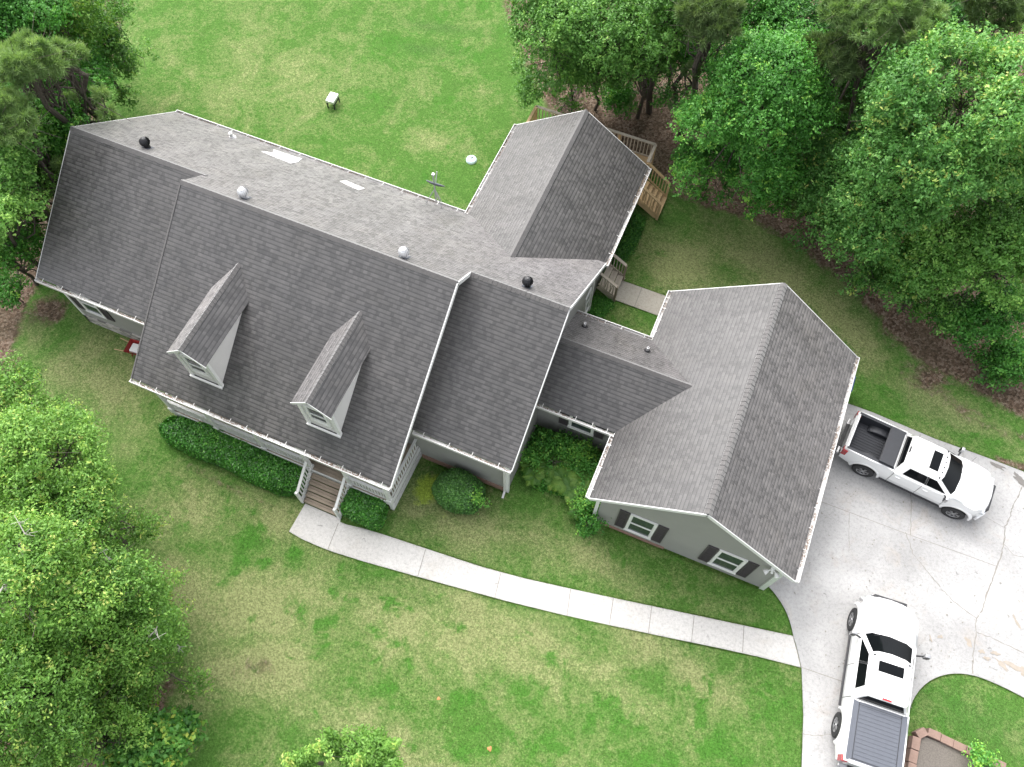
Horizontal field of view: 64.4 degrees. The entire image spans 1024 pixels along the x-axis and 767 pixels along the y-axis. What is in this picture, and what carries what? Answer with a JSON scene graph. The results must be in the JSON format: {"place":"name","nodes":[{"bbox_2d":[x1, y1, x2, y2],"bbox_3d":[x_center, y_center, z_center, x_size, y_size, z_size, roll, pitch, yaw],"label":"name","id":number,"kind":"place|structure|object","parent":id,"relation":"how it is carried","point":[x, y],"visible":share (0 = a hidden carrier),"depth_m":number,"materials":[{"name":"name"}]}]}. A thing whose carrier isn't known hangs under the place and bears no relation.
{"place":"outdoors","nodes":[
{"label":"outdoors","id":0,"kind":"place"},
{"bbox_2d":[0,0,1023,766],"bbox_3d":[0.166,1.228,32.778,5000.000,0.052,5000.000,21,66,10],"label":"lawn","id":1,"kind":"structure","parent":0,"point":[298,642],"depth_m":30.79,"materials":[{"name":"green plant"}]},
{"bbox_2d":[0,266,29,310],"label":"shrub","id":2,"kind":"object","parent":1,"relation":"on","point":[11,294],"visible":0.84,"depth_m":33.20,"materials":[{"name":"green plant"}]},
{"bbox_2d":[0,164,50,261],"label":"broadleaf tree","id":3,"kind":"object","parent":1,"relation":"on","point":[36,218],"visible":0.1,"depth_m":32.88,"materials":[{"name":"green plant"}]},
{"bbox_2d":[0,176,51,267],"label":"oak tree","id":4,"kind":"object","parent":1,"relation":"on","point":[10,208],"visible":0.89,"depth_m":29.57,"materials":[{"name":"green plant"}]},
{"bbox_2d":[0,219,54,291],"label":"broadleaf tree","id":5,"kind":"object","parent":1,"relation":"on","point":[9,261],"visible":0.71,"depth_m":31.84,"materials":[{"name":"green plant"}]},
{"bbox_2d":[0,116,57,234],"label":"oak tree","id":6,"kind":"object","parent":1,"relation":"on","point":[15,155],"visible":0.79,"depth_m":29.21,"materials":[{"name":"green plant"}]},
{"bbox_2d":[0,83,62,201],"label":"pine tree","id":7,"kind":"object","parent":1,"relation":"on","point":[14,126],"visible":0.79,"depth_m":27.71,"materials":[{"name":"green plant"}]},
{"bbox_2d":[9,97,62,213],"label":"broadleaf tree","id":8,"kind":"object","parent":1,"relation":"on","point":[41,134],"visible":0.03,"depth_m":30.65,"materials":[{"name":"green plant"}]},
{"bbox_2d":[1,82,76,197],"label":"broadleaf tree","id":9,"kind":"object","parent":1,"relation":"on","point":[55,150],"visible":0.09,"depth_m":31.97,"materials":[{"name":"green plant"}]},
{"bbox_2d":[0,0,81,42],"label":"broadleaf tree","id":10,"kind":"object","parent":1,"relation":"on","point":[16,21],"visible":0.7,"depth_m":30.81,"materials":[{"name":"green plant"}]},
{"bbox_2d":[0,12,93,131],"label":"pine tree","id":11,"kind":"object","parent":1,"relation":"on","point":[24,60],"visible":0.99,"depth_m":27.84,"materials":[{"name":"green plant"}]},
{"bbox_2d":[0,350,106,426],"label":"broadleaf tree","id":12,"kind":"object","parent":1,"relation":"on","point":[11,391],"visible":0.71,"depth_m":25.90,"materials":[{"name":"green plant"}]},
{"bbox_2d":[0,682,107,766],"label":"oak tree","id":13,"kind":"object","parent":1,"relation":"on","point":[18,762],"visible":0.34,"depth_m":21.42,"materials":[{"name":"green plant"}]},
{"bbox_2d":[0,26,112,168],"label":"broadleaf tree","id":14,"kind":"object","parent":1,"relation":"on","point":[76,109],"visible":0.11,"depth_m":31.83,"materials":[{"name":"green plant"}]},
{"bbox_2d":[10,398,107,473],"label":"oak tree","id":15,"kind":"object","parent":1,"relation":"on","point":[79,455],"visible":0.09,"depth_m":27.02,"materials":[{"name":"green plant"}]},
{"bbox_2d":[1,0,123,105],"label":"broadleaf tree","id":16,"kind":"object","parent":1,"relation":"on","point":[79,21],"visible":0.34,"depth_m":32.89,"materials":[{"name":"green plant"}]},
{"bbox_2d":[0,396,125,541],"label":"oak tree","id":17,"kind":"object","parent":1,"relation":"on","point":[30,436],"visible":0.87,"depth_m":23.48,"materials":[{"name":"green plant"}]},
{"bbox_2d":[3,608,154,710],"bbox_3d":[-12.993,8.422,25.035,4.028,7.602,3.417,21,66,10],"label":"oak tree","id":18,"kind":"object","parent":1,"relation":"on","point":[65,674],"visible":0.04,"depth_m":22.54,"materials":[{"name":"green plant"}]},
{"bbox_2d":[0,496,159,670],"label":"oak tree","id":19,"kind":"object","parent":1,"relation":"on","point":[28,593],"visible":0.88,"depth_m":20.89,"materials":[{"name":"green plant"}]},
{"bbox_2d":[36,32,129,123],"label":"pine tree","id":20,"kind":"object","parent":1,"relation":"on","point":[71,49],"visible":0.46,"depth_m":30.83,"materials":[{"name":"green plant"}]},
{"bbox_2d":[0,612,170,766],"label":"oak tree","id":21,"kind":"object","parent":1,"relation":"on","point":[29,660],"visible":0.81,"depth_m":20.59,"materials":[{"name":"green plant"}]},
{"bbox_2d":[11,455,173,565],"bbox_3d":[-13.325,4.745,26.481,3.502,8.202,3.519,-4,64,-2],"label":"oak tree","id":22,"kind":"object","parent":1,"relation":"on","point":[94,507],"visible":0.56,"depth_m":24.01,"materials":[{"name":"green plant"}]},
{"bbox_2d":[69,28,124,121],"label":"broadleaf tree","id":23,"kind":"object","parent":1,"relation":"on","point":[98,61],"visible":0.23,"depth_m":35.18,"materials":[{"name":"green plant"}]},
{"bbox_2d":[31,521,162,596],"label":"oak tree","id":24,"kind":"object","parent":1,"relation":"on","point":[115,543],"visible":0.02,"depth_m":24.87,"materials":[{"name":"green plant"}]},
{"bbox_2d":[42,668,153,745],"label":"oak tree","id":25,"kind":"object","parent":1,"relation":"on","point":[130,696],"visible":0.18,"depth_m":23.33,"materials":[{"name":"green plant"}]},
{"bbox_2d":[59,5,142,111],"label":"broadleaf tree","id":26,"kind":"object","parent":1,"relation":"on","point":[115,46],"visible":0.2,"depth_m":36.61,"materials":[{"name":"green plant"}]},
{"bbox_2d":[68,0,159,84],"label":"oak tree","id":27,"kind":"object","parent":1,"relation":"on","point":[121,10],"visible":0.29,"depth_m":36.96,"materials":[{"name":"green plant"}]},
{"bbox_2d":[42,525,191,686],"bbox_3d":[-11.596,7.208,25.317,3.959,8.222,4.395,-29,68,-13],"label":"oak tree","id":28,"kind":"object","parent":1,"relation":"on","point":[131,611],"visible":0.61,"depth_m":22.74,"materials":[{"name":"green plant"}]},
{"bbox_2d":[114,338,139,356],"bbox_3d":[-15.463,-1.363,33.645,1.724,0.585,0.640,14,65,6],"label":"wheelbarrow","id":29,"kind":"object","parent":1,"relation":"on","point":[132,345],"visible":0.44,"depth_m":33.48,"materials":[{"name":"red metal"}]},
{"bbox_2d":[70,687,185,766],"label":"oak tree","id":30,"kind":"object","parent":1,"relation":"on","point":[126,717],"visible":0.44,"depth_m":23.12,"materials":[{"name":"green plant"}]},
{"bbox_2d":[90,697,197,766],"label":"sweetgum tree","id":31,"kind":"object","parent":1,"relation":"on","point":[167,740],"visible":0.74,"depth_m":23.88,"materials":[{"name":"green plant"}]},
{"bbox_2d":[80,613,216,708],"bbox_3d":[-11.547,8.832,25.448,3.245,6.530,2.917,-18,66,-9],"label":"oak tree","id":32,"kind":"object","parent":1,"relation":"on","point":[142,673],"visible":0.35,"depth_m":23.75,"materials":[{"name":"green plant"}]},
{"bbox_2d":[118,574,195,670],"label":"oak tree","id":33,"kind":"object","parent":1,"relation":"on","point":[183,637],"visible":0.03,"depth_m":25.27,"materials":[{"name":"green plant"}]},
{"bbox_2d":[157,702,208,756],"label":"sapling","id":34,"kind":"object","parent":1,"relation":"on","point":[194,724],"visible":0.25,"depth_m":26.38,"materials":[{"name":"green plant"}]},
{"bbox_2d":[158,415,307,497],"bbox_3d":[-10.783,2.684,31.409,6.552,1.319,1.574,21,66,10],"label":"hedge","id":35,"kind":"object","parent":1,"relation":"on","point":[178,433],"visible":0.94,"depth_m":30.99,"materials":[{"name":"green plant"}]},
{"bbox_2d":[279,747,323,766],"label":"young tree","id":36,"kind":"object","parent":1,"relation":"on","point":[297,758],"visible":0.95,"depth_m":23.85,"materials":[{"name":"green plant"}]},
{"bbox_2d":[303,727,345,763],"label":"young tree","id":37,"kind":"object","parent":1,"relation":"on","point":[330,740],"visible":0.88,"depth_m":23.98,"materials":[{"name":"green plant"}]},
{"bbox_2d":[339,488,388,530],"bbox_3d":[-5.528,4.667,30.518,1.754,1.249,1.331,21,66,10],"label":"box hedge","id":38,"kind":"object","parent":1,"relation":"on","point":[371,516],"visible":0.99,"depth_m":30.12,"materials":[{"name":"green plant"}]},
{"bbox_2d":[324,723,406,766],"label":"young tree","id":39,"kind":"object","parent":1,"relation":"on","point":[378,747],"visible":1,"depth_m":23.59,"materials":[{"name":"green plant"}]},
{"bbox_2d":[34,109,859,589],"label":"house","id":40,"kind":"structure","parent":1,"relation":"on","point":[296,309],"depth_m":28.48,"materials":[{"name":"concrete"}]},
{"bbox_2d":[61,287,114,321],"bbox_3d":[-16.984,-3.143,32.619,1.750,1.520,0.075,21,66,10],"label":"window","id":41,"kind":"structure","parent":40,"relation":"in","point":[92,309],"depth_m":32.86,"materials":[{"name":"white paint"}]},
{"bbox_2d":[558,412,604,439],"bbox_3d":[2.609,1.543,30.443,1.800,1.270,0.075,21,66,10],"label":"window","id":42,"kind":"structure","parent":40,"relation":"in","point":[572,425],"depth_m":30.74,"materials":[{"name":"white paint"}]},
{"bbox_2d":[614,509,668,542],"bbox_3d":[4.632,5.169,29.286,1.800,1.870,0.075,21,66,10],"label":"window","id":43,"kind":"structure","parent":40,"relation":"in","point":[637,525],"depth_m":29.24,"materials":[{"name":"white paint"}]},
{"bbox_2d":[698,545,759,577],"bbox_3d":[7.613,6.317,28.744,1.800,1.870,0.075,21,66,10],"label":"window","id":44,"kind":"structure","parent":40,"relation":"in","point":[721,559],"depth_m":28.69,"materials":[{"name":"white paint"}]},
{"bbox_2d":[431,466,485,514],"bbox_3d":[-1.986,4.027,30.677,2.112,1.402,1.713,21,66,10],"label":"round bush","id":45,"kind":"object","parent":1,"relation":"on","point":[449,483],"visible":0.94,"depth_m":30.27,"materials":[{"name":"green plant"}]},
{"bbox_2d":[459,481,491,513],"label":"leafy sprig","id":46,"kind":"object","parent":1,"relation":"on","point":[478,497],"visible":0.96,"depth_m":30.04,"materials":[{"name":"green plant"}]},
{"bbox_2d":[518,438,547,473],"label":"leafy shrub","id":47,"kind":"object","parent":1,"relation":"on","point":[534,458],"visible":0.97,"depth_m":31.08,"materials":[{"name":"green plant"}]},
{"bbox_2d":[529,424,556,453],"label":"leafy shrub","id":48,"kind":"object","parent":1,"relation":"on","point":[547,437],"visible":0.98,"depth_m":31.29,"materials":[{"name":"green plant"}]},
{"bbox_2d":[289,504,799,666],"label":"walkway","id":49,"kind":"structure","parent":1,"relation":"on","point":[311,524],"depth_m":29.64,"materials":[{"name":"concrete"}]},
{"bbox_2d":[504,0,606,108],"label":"oak tree","id":50,"kind":"object","parent":1,"relation":"on","point":[542,15],"visible":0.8,"depth_m":33.41,"materials":[{"name":"green plant"}]},
{"bbox_2d":[520,427,602,537],"bbox_3d":[1.972,3.653,31.232,3.900,0.809,3.661,21,66,10],"label":"leafy ground cover","id":51,"kind":"object","parent":1,"relation":"on","point":[542,487],"visible":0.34,"depth_m":31.26,"materials":[{"name":"green plant"}]},
{"bbox_2d":[520,456,542,475],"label":"fern","id":52,"kind":"object","parent":51,"relation":"on","point":[526,468],"visible":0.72,"depth_m":31.23,"materials":[{"name":"green plant"}]},
{"bbox_2d":[522,465,545,486],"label":"fern","id":53,"kind":"object","parent":51,"relation":"on","point":[534,479],"visible":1,"depth_m":31.09,"materials":[{"name":"green plant"}]},
{"bbox_2d":[550,466,577,493],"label":"fern","id":54,"kind":"object","parent":51,"relation":"on","point":[557,484],"visible":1,"depth_m":31.05,"materials":[{"name":"green plant"}]},
{"bbox_2d":[548,427,582,462],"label":"leafy shrub","id":55,"kind":"object","parent":1,"relation":"on","point":[560,447],"visible":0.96,"depth_m":31.22,"materials":[{"name":"green plant"}]},
{"bbox_2d":[535,52,604,113],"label":"oak tree","id":56,"kind":"object","parent":1,"relation":"on","point":[577,104],"visible":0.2,"depth_m":37.75,"materials":[{"name":"green plant"}]},
{"bbox_2d":[565,434,600,466],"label":"leafy shrub","id":57,"kind":"object","parent":1,"relation":"on","point":[581,452],"visible":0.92,"depth_m":31.09,"materials":[{"name":"green plant"}]},
{"bbox_2d":[566,486,600,515],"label":"leafy shrub","id":58,"kind":"object","parent":1,"relation":"on","point":[581,502],"visible":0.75,"depth_m":30.25,"materials":[{"name":"green plant"}]},
{"bbox_2d":[577,453,600,479],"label":"leafy shrub","id":59,"kind":"object","parent":1,"relation":"on","point":[591,468],"visible":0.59,"depth_m":30.82,"materials":[{"name":"green plant"}]},
{"bbox_2d":[573,504,611,538],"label":"leafy shrub","id":60,"kind":"object","parent":1,"relation":"on","point":[593,522],"visible":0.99,"depth_m":29.95,"materials":[{"name":"green plant"}]},
{"bbox_2d":[562,44,632,110],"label":"oak tree","id":61,"kind":"object","parent":1,"relation":"on","point":[593,80],"visible":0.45,"depth_m":35.37,"materials":[{"name":"green plant"}]},
{"bbox_2d":[526,105,669,219],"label":"wooden deck","id":62,"kind":"structure","parent":1,"relation":"on","point":[651,200],"depth_m":36.82,"materials":[{"name":"beige wood"}]},
{"bbox_2d":[587,293,614,317],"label":"ivy","id":63,"kind":"object","parent":1,"relation":"on","point":[602,304],"visible":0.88,"depth_m":34.87,"materials":[{"name":"green plant"}]},
{"bbox_2d":[596,252,627,301],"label":"wooden steps","id":64,"kind":"structure","parent":1,"relation":"on","point":[605,290],"depth_m":34.82,"materials":[{"name":"brown wood"}]},
{"bbox_2d":[546,0,683,88],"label":"oak tree","id":65,"kind":"object","parent":1,"relation":"on","point":[615,29],"visible":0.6,"depth_m":32.44,"materials":[{"name":"green plant"}]},
{"bbox_2d":[596,79,640,119],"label":"shrub","id":66,"kind":"object","parent":1,"relation":"on","point":[619,99],"visible":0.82,"depth_m":38.37,"materials":[{"name":"green plant"}]},
{"bbox_2d":[610,210,646,267],"bbox_3d":[5.247,-6.488,36.280,1.053,0.585,3.373,21,66,10],"label":"shrub","id":67,"kind":"object","parent":1,"relation":"on","point":[631,237],"visible":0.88,"depth_m":36.28,"materials":[{"name":"green plant"}]},
{"bbox_2d":[613,39,686,118],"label":"oak tree","id":68,"kind":"object","parent":1,"relation":"on","point":[660,66],"visible":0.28,"depth_m":33.93,"materials":[{"name":"green plant"}]},
{"bbox_2d":[618,0,714,113],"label":"oak tree","id":69,"kind":"object","parent":1,"relation":"on","point":[651,8],"visible":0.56,"depth_m":30.78,"materials":[{"name":"green plant"}]},
{"bbox_2d":[646,40,700,109],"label":"understory tree","id":70,"kind":"object","parent":1,"relation":"on","point":[668,87],"visible":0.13,"depth_m":37.61,"materials":[{"name":"green plant"}]},
{"bbox_2d":[650,24,724,111],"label":"broadleaf tree","id":71,"kind":"object","parent":1,"relation":"on","point":[683,51],"visible":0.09,"depth_m":34.69,"materials":[{"name":"green plant"}]},
{"bbox_2d":[664,0,756,136],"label":"pine tree","id":72,"kind":"object","parent":1,"relation":"on","point":[695,16],"visible":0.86,"depth_m":28.72,"materials":[{"name":"green plant"}]},
{"bbox_2d":[669,131,755,207],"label":"broadleaf tree","id":73,"kind":"object","parent":1,"relation":"on","point":[725,154],"visible":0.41,"depth_m":34.80,"materials":[{"name":"green plant"}]},
{"bbox_2d":[709,0,805,55],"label":"broadleaf tree","id":74,"kind":"object","parent":1,"relation":"on","point":[754,17],"visible":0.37,"depth_m":34.46,"materials":[{"name":"green plant"}]},
{"bbox_2d":[664,16,853,221],"bbox_3d":[9.510,-10.035,32.748,6.434,10.064,6.334,21,66,10],"label":"broadleaf tree","id":75,"kind":"object","parent":1,"relation":"on","point":[782,96],"visible":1,"depth_m":29.81,"materials":[{"name":"green plant"}]},
{"bbox_2d":[745,155,812,221],"bbox_3d":[11.557,-8.103,35.142,3.549,4.068,2.532,21,66,10],"label":"shrub","id":76,"kind":"object","parent":1,"relation":"on","point":[785,213],"visible":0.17,"depth_m":34.64,"materials":[{"name":"green plant"}]},
{"bbox_2d":[743,13,827,160],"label":"broadleaf tree","id":77,"kind":"object","parent":1,"relation":"on","point":[799,26],"visible":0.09,"depth_m":31.26,"materials":[{"name":"green plant"}]},
{"bbox_2d":[731,0,858,78],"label":"understory tree","id":78,"kind":"object","parent":1,"relation":"on","point":[807,7],"visible":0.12,"depth_m":34.27,"materials":[{"name":"green plant"}]},
{"bbox_2d":[784,120,864,253],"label":"oak tree","id":79,"kind":"object","parent":1,"relation":"on","point":[820,174],"visible":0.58,"depth_m":32.17,"materials":[{"name":"green plant"}]},
{"bbox_2d":[778,24,875,176],"bbox_3d":[11.508,-10.809,32.904,3.241,10.475,4.957,4,64,2],"label":"pine tree","id":80,"kind":"object","parent":1,"relation":"on","point":[840,55],"visible":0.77,"depth_m":28.65,"materials":[{"name":"green plant"}]},
{"bbox_2d":[800,75,867,163],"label":"understory tree","id":81,"kind":"object","parent":1,"relation":"on","point":[846,117],"visible":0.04,"depth_m":33.99,"materials":[{"name":"green plant"}]},
{"bbox_2d":[795,29,894,142],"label":"broadleaf tree","id":82,"kind":"object","parent":1,"relation":"on","point":[851,84],"visible":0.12,"depth_m":31.85,"materials":[{"name":"green plant"}]},
{"bbox_2d":[820,200,899,295],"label":"oak tree","id":83,"kind":"object","parent":1,"relation":"on","point":[869,271],"visible":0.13,"depth_m":33.19,"materials":[{"name":"green plant"}]},
{"bbox_2d":[785,0,954,209],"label":"pine tree","id":84,"kind":"object","parent":1,"relation":"on","point":[898,21],"visible":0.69,"depth_m":27.31,"materials":[{"name":"green plant"}]},
{"bbox_2d":[847,254,912,297],"bbox_3d":[15.617,-4.597,34.392,2.788,2.345,2.322,21,66,10],"label":"shrub","id":85,"kind":"object","parent":1,"relation":"on","point":[876,277],"visible":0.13,"depth_m":34.14,"materials":[{"name":"green plant"}]},
{"bbox_2d":[817,102,968,274],"bbox_3d":[14.201,-6.948,31.645,5.133,9.422,5.583,21,66,10],"label":"oak tree","id":86,"kind":"object","parent":1,"relation":"on","point":[895,210],"visible":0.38,"depth_m":29.21,"materials":[{"name":"green plant"}]},
{"bbox_2d":[803,14,1023,311],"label":"oak tree","id":87,"kind":"object","parent":1,"relation":"on","point":[988,138],"visible":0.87,"depth_m":26.33,"materials":[{"name":"green plant"}]},
{"bbox_2d":[891,283,935,322],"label":"shrub","id":88,"kind":"object","parent":1,"relation":"on","point":[915,306],"visible":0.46,"depth_m":33.71,"materials":[{"name":"green plant"}]},
{"bbox_2d":[861,0,992,75],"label":"understory tree","id":89,"kind":"object","parent":1,"relation":"on","point":[954,11],"visible":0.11,"depth_m":32.74,"materials":[{"name":"green plant"}]},
{"bbox_2d":[879,194,1013,326],"bbox_3d":[16.372,-4.491,31.883,4.428,6.828,3.738,21,66,10],"label":"oak tree","id":90,"kind":"object","parent":1,"relation":"on","point":[951,235],"visible":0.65,"depth_m":30.02,"materials":[{"name":"green plant"}]},
{"bbox_2d":[904,727,1005,766],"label":"planting bed","id":91,"kind":"object","parent":1,"relation":"on","point":[927,747],"visible":0.73,"depth_m":27.16,"materials":[{"name":"beige brick"}]},
{"bbox_2d":[961,738,1002,766],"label":"shrub","id":92,"kind":"object","parent":91,"relation":"in","point":[978,757],"visible":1,"depth_m":26.57,"materials":[{"name":"green plant"}]},
{"bbox_2d":[920,287,996,346],"bbox_3d":[17.721,-2.615,32.938,2.594,3.272,2.336,21,66,10],"label":"shrub","id":93,"kind":"object","parent":1,"relation":"on","point":[936,312],"visible":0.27,"depth_m":32.46,"materials":[{"name":"green plant"}]},
{"bbox_2d":[906,0,1023,113],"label":"pine tree","id":94,"kind":"object","parent":1,"relation":"on","point":[1012,9],"visible":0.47,"depth_m":28.20,"materials":[{"name":"green plant"}]},
{"bbox_2d":[908,181,1023,342],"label":"oak tree","id":95,"kind":"object","parent":1,"relation":"on","point":[1004,220],"visible":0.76,"depth_m":28.82,"materials":[{"name":"green plant"}]},
{"bbox_2d":[928,278,1023,362],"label":"broadleaf tree","id":96,"kind":"object","parent":1,"relation":"on","point":[993,325],"visible":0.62,"depth_m":31.30,"materials":[{"name":"green plant"}]},
{"bbox_2d":[957,341,1023,393],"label":"shrub","id":97,"kind":"object","parent":1,"relation":"on","point":[978,357],"visible":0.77,"depth_m":32.50,"materials":[{"name":"green plant"}]},
{"bbox_2d":[980,330,1023,388],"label":"shrub","id":98,"kind":"object","parent":1,"relation":"on","point":[1015,345],"visible":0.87,"depth_m":32.22,"materials":[{"name":"green plant"}]},
{"bbox_2d":[616,281,665,314],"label":"path","id":99,"kind":"structure","parent":0,"point":[647,300],"depth_m":35.15,"materials":[{"name":"concrete"}]},
{"bbox_2d":[769,404,1023,766],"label":"driveway","id":100,"kind":"structure","parent":0,"point":[961,580],"depth_m":29.89,"materials":[{"name":"concrete"}]},
{"bbox_2d":[831,594,930,766],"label":"pickup truck","id":101,"kind":"object","parent":100,"relation":"on","point":[869,724],"visible":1,"depth_m":26.74,"materials":[{"name":"white paint"}]},
{"bbox_2d":[802,436,1022,735],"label":"driveway cracks","id":102,"kind":"object","parent":100,"relation":"on","point":[939,585],"visible":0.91,"depth_m":30.13,"materials":[{"name":"concrete"}]},
{"bbox_2d":[835,411,995,520],"bbox_3d":[15.392,3.093,30.815,5.757,1.988,2.360,26,67,12],"label":"pickup truck","id":103,"kind":"object","parent":100,"relation":"on","point":[954,486],"visible":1,"depth_m":30.35,"materials":[{"name":"white paint"}]},
{"bbox_2d":[929,614,1023,675],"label":"stain","id":104,"kind":"object","parent":100,"relation":"on","point":[1010,664],"visible":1,"depth_m":28.69,"materials":[{"name":"grey concrete"}]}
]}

